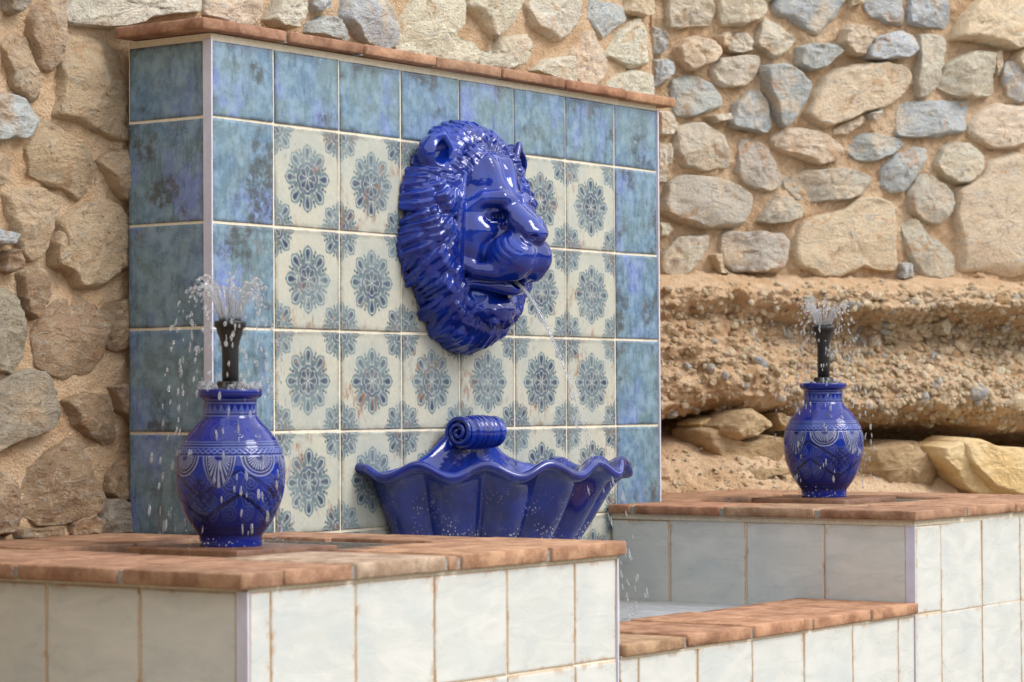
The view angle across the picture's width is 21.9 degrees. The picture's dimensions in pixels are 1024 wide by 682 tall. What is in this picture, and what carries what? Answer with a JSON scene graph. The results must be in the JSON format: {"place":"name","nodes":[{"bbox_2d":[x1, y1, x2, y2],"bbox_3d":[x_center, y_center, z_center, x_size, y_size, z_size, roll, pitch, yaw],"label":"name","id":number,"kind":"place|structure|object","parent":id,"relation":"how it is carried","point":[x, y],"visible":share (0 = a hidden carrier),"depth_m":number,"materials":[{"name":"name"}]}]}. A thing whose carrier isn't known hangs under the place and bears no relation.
{"place":"outdoors","nodes":[
{"label":"outdoors","id":0,"kind":"place"},
{"label":"ground","id":1,"kind":"structure","parent":0,"visible":0},
{"bbox_2d":[0,531,625,681],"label":"side basin","id":2,"kind":"object","parent":1,"relation":"on","point":[305,607],"visible":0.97,"depth_m":4.17,"materials":[{"name":"beige tile"}]},
{"bbox_2d":[148,271,307,547],"bbox_3d":[-0.489,0.119,4.633,0.290,0.477,0.302,0,-1,-2],"label":"water spray","id":3,"kind":"object","parent":2,"relation":"on","point":[246,385],"visible":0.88,"depth_m":4.61,"materials":[{"name":"clear liquid"}]},
{"bbox_2d":[175,389,285,546],"bbox_3d":[-0.492,0.221,4.622,0.192,0.274,0.192,-1,-2,29],"label":"vase","id":4,"kind":"object","parent":2,"relation":"on","point":[212,512],"visible":0.99,"depth_m":4.56,"materials":[{"name":"ceramic"}]},
{"bbox_2d":[212,320,248,388],"bbox_3d":[-0.493,0.045,4.622,0.066,0.161,0.070,-1,-2,36],"label":"fountain nozzle","id":5,"kind":"object","parent":4,"relation":"in","point":[230,374],"visible":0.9,"depth_m":4.61,"materials":[{"name":"black plastic"}]},
{"bbox_2d":[0,0,654,539],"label":"stone wall","id":6,"kind":"structure","parent":1,"relation":"on","point":[64,260],"depth_m":5.04,"materials":[{"name":"beige stone"}]},
{"bbox_2d":[114,17,674,539],"bbox_3d":[-0.184,0.198,5.678,0.240,1.582,1.658,-1,-2,36],"label":"tiled backsplash","id":7,"kind":"object","parent":1,"relation":"on","point":[276,161],"visible":0.56,"depth_m":5.33,"materials":[{"name":"blue tile"}]},
{"bbox_2d":[397,120,551,354],"bbox_3d":[-0.021,-0.222,5.562,0.219,0.501,0.440,-1,-2,36],"label":"lion mask","id":8,"kind":"object","parent":7,"relation":"attached to","point":[472,234],"visible":1,"depth_m":5.49,"materials":[{"name":"ceramic"}]},
{"bbox_2d":[355,415,632,538],"bbox_3d":[0.039,0.373,5.508,0.360,0.440,0.720,-1,-2,36],"label":"shell basin","id":9,"kind":"object","parent":7,"relation":"attached to","point":[465,476],"visible":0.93,"depth_m":5.36,"materials":[{"name":"ceramic"}]},
{"bbox_2d":[619,598,917,681],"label":"pool wall","id":10,"kind":"structure","parent":1,"relation":"on","point":[808,640],"depth_m":5.21,"materials":[{"name":"beige tile"}]},
{"bbox_2d":[619,599,749,620],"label":"water","id":11,"kind":"structure","parent":10,"relation":"in","point":[661,612],"depth_m":5.75,"materials":[{"name":"liquid"}]},
{"bbox_2d":[510,281,648,618],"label":"water stream","id":12,"kind":"structure","parent":11,"relation":"on","point":[528,293],"depth_m":5.46,"materials":[{"name":"clear liquid"}]},
{"bbox_2d":[609,489,1023,681],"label":"side basin","id":13,"kind":"object","parent":1,"relation":"on","point":[951,565],"visible":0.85,"depth_m":5.86,"materials":[{"name":"beige tile"}]},
{"bbox_2d":[783,383,863,497],"bbox_3d":[0.749,0.238,6.361,0.192,0.274,0.192,0,-1,-17],"label":"vase","id":14,"kind":"object","parent":13,"relation":"on","point":[815,450],"visible":0.99,"depth_m":6.30,"materials":[{"name":"ceramic"}]},
{"bbox_2d":[810,326,836,382],"bbox_3d":[0.749,0.054,6.360,0.066,0.178,0.070,-1,-2,36],"label":"fountain nozzle","id":15,"kind":"object","parent":14,"relation":"in","point":[824,334],"visible":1,"depth_m":6.35,"materials":[{"name":"black plastic"}]},
{"bbox_2d":[771,296,879,496],"bbox_3d":[0.748,0.133,6.361,0.278,0.483,0.294,0,-1,6],"label":"water spray","id":16,"kind":"object","parent":13,"relation":"on","point":[833,311],"visible":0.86,"depth_m":6.35,"materials":[{"name":"clear liquid"}]},
{"bbox_2d":[660,269,1023,493],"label":"gravel bank","id":17,"kind":"structure","parent":1,"relation":"on","point":[946,358],"depth_m":7.39,"materials":[{"name":"brown stone"}]},
{"bbox_2d":[672,426,783,460],"bbox_3d":[0.603,0.288,7.241,0.263,0.111,0.206,0,-1,-24],"label":"boulder","id":18,"kind":"object","parent":17,"relation":"on","point":[711,440],"visible":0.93,"depth_m":7.16,"materials":[{"name":"brown stone"}]},
{"bbox_2d":[677,415,710,426],"bbox_3d":[0.525,0.223,7.257,0.108,0.041,0.116,0,-1,-24],"label":"boulder","id":19,"kind":"object","parent":18,"relation":"on","point":[699,421],"visible":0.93,"depth_m":7.24,"materials":[{"name":"brown stone"}]},
{"bbox_2d":[702,408,771,440],"bbox_3d":[0.618,0.229,7.189,0.176,0.094,0.155,0,-1,-24],"label":"boulder","id":20,"kind":"object","parent":18,"relation":"on","point":[738,424],"visible":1,"depth_m":7.13,"materials":[{"name":"beige stone"}]},
{"bbox_2d":[751,468,790,479],"bbox_3d":[0.682,0.363,7.126,0.137,0.041,0.117,0,-1,-24],"label":"boulder","id":21,"kind":"object","parent":17,"relation":"on","point":[761,474],"visible":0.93,"depth_m":7.08,"materials":[{"name":"beige stone"}]},
{"bbox_2d":[759,412,789,430],"bbox_3d":[0.740,0.222,7.326,0.075,0.054,0.127,0,-1,-24],"label":"boulder","id":22,"kind":"object","parent":17,"relation":"on","point":[779,421],"visible":0.52,"depth_m":7.29,"materials":[{"name":"brown stone"}]},
{"bbox_2d":[652,0,1023,281],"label":"stone wall","id":23,"kind":"structure","parent":17,"relation":"on","point":[853,138],"depth_m":7.51,"materials":[{"name":"beige stone"}]},
{"bbox_2d":[859,439,935,486],"bbox_3d":[1.048,0.356,7.472,0.278,0.156,0.247,0,-1,-24],"label":"boulder","id":24,"kind":"object","parent":17,"relation":"on","point":[898,461],"visible":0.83,"depth_m":7.37,"materials":[{"name":"beige stone"}]},
{"bbox_2d":[919,440,993,493],"bbox_3d":[1.248,0.357,7.453,0.190,0.160,0.187,0,-1,-24],"label":"boulder","id":25,"kind":"object","parent":17,"relation":"on","point":[951,464],"visible":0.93,"depth_m":7.38,"materials":[{"name":"beige stone"}]},
{"bbox_2d":[924,435,1023,494],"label":"boulder","id":26,"kind":"object","parent":17,"relation":"on","point":[998,469],"visible":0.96,"depth_m":7.38,"materials":[{"name":"beige stone"}]}
]}

